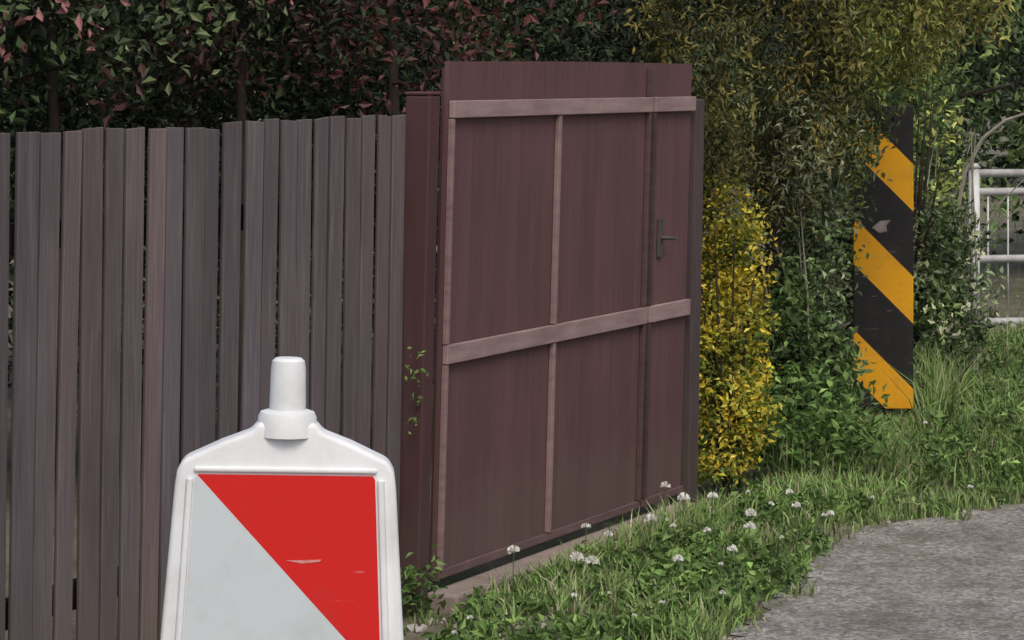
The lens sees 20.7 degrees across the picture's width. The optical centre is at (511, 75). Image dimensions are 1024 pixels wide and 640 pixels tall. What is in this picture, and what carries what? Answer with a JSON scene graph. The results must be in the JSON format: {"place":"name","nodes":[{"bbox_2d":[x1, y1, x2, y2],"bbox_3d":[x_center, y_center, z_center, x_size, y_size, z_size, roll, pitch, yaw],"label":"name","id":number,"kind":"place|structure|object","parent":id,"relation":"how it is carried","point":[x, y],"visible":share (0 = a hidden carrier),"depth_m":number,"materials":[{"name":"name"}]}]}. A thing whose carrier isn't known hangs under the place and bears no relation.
{"place":"outdoors","nodes":[
{"label":"outdoors","id":0,"kind":"place"},
{"bbox_2d":[5,85,1023,639],"bbox_3d":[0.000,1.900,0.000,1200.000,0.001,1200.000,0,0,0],"label":"ground","id":1,"kind":"structure","parent":0,"point":[1017,277],"depth_m":13.51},
{"bbox_2d":[0,0,263,485],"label":"broadleaf tree","id":2,"kind":"object","parent":1,"relation":"on","point":[108,13],"visible":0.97,"depth_m":11.53,"materials":[{"name":"green plant"}]},
{"bbox_2d":[0,114,405,639],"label":"wooden fence","id":3,"kind":"object","parent":1,"relation":"on","point":[181,222],"visible":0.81,"depth_m":8.40,"materials":[{"name":"wood"}]},
{"bbox_2d":[109,0,369,432],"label":"copper leaf tree","id":4,"kind":"object","parent":1,"relation":"on","point":[238,61],"visible":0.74,"depth_m":12.26,"materials":[{"name":"red plant"}]},
{"bbox_2d":[200,0,616,136],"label":"copper leaf tree","id":5,"kind":"object","parent":1,"relation":"on","point":[391,18],"visible":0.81,"depth_m":12.51,"materials":[{"name":"red plant"}]},
{"bbox_2d":[399,91,440,615],"bbox_3d":[-0.337,1.028,9.906,0.157,1.945,0.086,0,0,25],"label":"gate post","id":6,"kind":"object","parent":1,"relation":"on","point":[422,113],"visible":0.89,"depth_m":9.87,"materials":[{"name":"brown wood"}]},
{"bbox_2d":[400,346,447,615],"bbox_3d":[-0.345,1.416,9.816,0.256,0.946,0.191,0,0,-20],"label":"ivy plant","id":7,"kind":"object","parent":1,"relation":"on","point":[412,585],"visible":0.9,"depth_m":9.79,"materials":[{"name":"green plant"}]},
{"bbox_2d":[0,0,982,484],"bbox_3d":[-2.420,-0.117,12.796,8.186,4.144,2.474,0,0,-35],"label":"dark hedge","id":8,"kind":"object","parent":1,"relation":"on","point":[290,108],"visible":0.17,"depth_m":13.37,"materials":[{"name":"green plant"}]},
{"bbox_2d":[0,0,1023,180],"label":"distant trees","id":9,"kind":"object","parent":1,"relation":"on","point":[999,163],"visible":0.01,"depth_m":49.31,"materials":[{"name":"green plant"}]},
{"bbox_2d":[427,502,702,612],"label":"concrete sill","id":10,"kind":"structure","parent":1,"relation":"on","point":[453,593],"depth_m":10.37,"materials":[{"name":"grey concrete"}]},
{"bbox_2d":[668,99,704,504],"bbox_3d":[0.755,1.050,12.180,0.138,1.900,0.105,0,0,25],"label":"gate post","id":11,"kind":"object","parent":1,"relation":"on","point":[689,445],"visible":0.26,"depth_m":12.13,"materials":[{"name":"brown wood"}]},
{"bbox_2d":[429,61,695,580],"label":"wooden gate","id":12,"kind":"structure","parent":11,"relation":"attached to","point":[562,306],"depth_m":10.82,"materials":[{"name":"wood"}]},
{"bbox_2d":[406,504,1020,639],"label":"gravel","id":13,"kind":"structure","parent":1,"relation":"on","point":[421,628],"depth_m":9.77,"materials":[{"name":"grey gravel"}]},
{"bbox_2d":[420,320,1023,639],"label":"weeds","id":14,"kind":"object","parent":1,"relation":"on","point":[841,419],"visible":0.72,"depth_m":11.96,"materials":[{"name":"green plant"}]},
{"bbox_2d":[451,319,1016,639],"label":"white flowers","id":15,"kind":"object","parent":1,"relation":"on","point":[595,560],"visible":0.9,"depth_m":10.97,"materials":[{"name":"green plant"}]},
{"bbox_2d":[697,160,788,497],"bbox_3d":[0.973,1.143,12.638,0.569,1.579,0.546,0,0,0],"label":"yellow shrub","id":16,"kind":"object","parent":1,"relation":"on","point":[727,450],"visible":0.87,"depth_m":12.56,"materials":[{"name":"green plant"}]},
{"bbox_2d":[500,0,1018,189],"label":"broadleaf tree","id":17,"kind":"object","parent":1,"relation":"on","point":[990,47],"visible":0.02,"depth_m":20.62,"materials":[{"name":"green plant"}]},
{"bbox_2d":[699,92,852,412],"bbox_3d":[1.238,0.952,15.662,1.544,1.963,1.407,0,0,0],"label":"green bush","id":18,"kind":"object","parent":1,"relation":"on","point":[838,272],"visible":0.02,"depth_m":15.66,"materials":[{"name":"green plant"}]},
{"bbox_2d":[699,114,885,454],"bbox_3d":[1.405,1.012,14.032,1.041,1.842,1.253,0,0,0],"label":"green bush","id":19,"kind":"object","parent":1,"relation":"on","point":[821,268],"visible":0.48,"depth_m":13.87,"materials":[{"name":"green plant"}]},
{"bbox_2d":[616,0,1019,458],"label":"conifer tree","id":20,"kind":"object","parent":1,"relation":"on","point":[786,79],"visible":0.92,"depth_m":13.46,"materials":[{"name":"green plant"}]},
{"bbox_2d":[681,0,954,349],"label":"green bush","id":21,"kind":"object","parent":1,"relation":"on","point":[943,162],"depth_m":17.49,"materials":[{"name":"green plant"}]},
{"bbox_2d":[637,0,1023,267],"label":"broadleaf tree","id":22,"kind":"object","parent":1,"relation":"on","point":[995,61],"visible":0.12,"depth_m":23.73,"materials":[{"name":"green plant"}]},
{"bbox_2d":[732,113,1023,459],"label":"bare branches","id":23,"kind":"object","parent":1,"relation":"on","point":[971,163],"visible":0.24,"depth_m":16.69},
{"bbox_2d":[853,106,912,421],"bbox_3d":[1.987,1.130,15.031,0.320,1.940,0.078,0,0,3],"label":"hazard marker sign","id":24,"kind":"object","parent":1,"relation":"on","point":[883,313],"visible":0.67,"depth_m":14.99,"materials":[{"name":"metal"}]},
{"bbox_2d":[821,5,1019,378],"bbox_3d":[2.335,0.746,16.695,1.282,2.373,1.710,0,0,0],"label":"green bush","id":25,"kind":"object","parent":1,"relation":"on","point":[930,314],"visible":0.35,"depth_m":16.30,"materials":[{"name":"green plant"}]},
{"bbox_2d":[931,0,1023,242],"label":"broadleaf tree","id":26,"kind":"object","parent":1,"relation":"on","point":[1021,126],"visible":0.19,"depth_m":26.72,"materials":[{"name":"green plant"}]},
{"bbox_2d":[968,163,1023,325],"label":"white metal fence","id":27,"kind":"object","parent":1,"relation":"on","point":[978,172],"visible":0.52,"depth_m":19.61,"materials":[{"name":"metal"}]},
{"bbox_2d":[12,159,1023,639],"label":"grass","id":28,"kind":"structure","parent":0,"point":[720,623],"depth_m":12.09,"materials":[{"name":"green plant"}]},
{"bbox_2d":[67,0,1017,84],"label":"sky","id":29,"kind":"structure","parent":0,"point":[976,73],"materials":[{"name":"white"}]},
{"bbox_2d":[723,504,1023,639],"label":"road","id":30,"kind":"structure","parent":0,"point":[913,602],"depth_m":10.40,"materials":[{"name":"grey asphalt"}]},
{"bbox_2d":[160,356,403,639],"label":"traffic barrier board","id":31,"kind":"object","parent":30,"relation":"on","point":[284,522],"visible":1,"depth_m":4.76,"materials":[{"name":"white plastic"}]}
]}

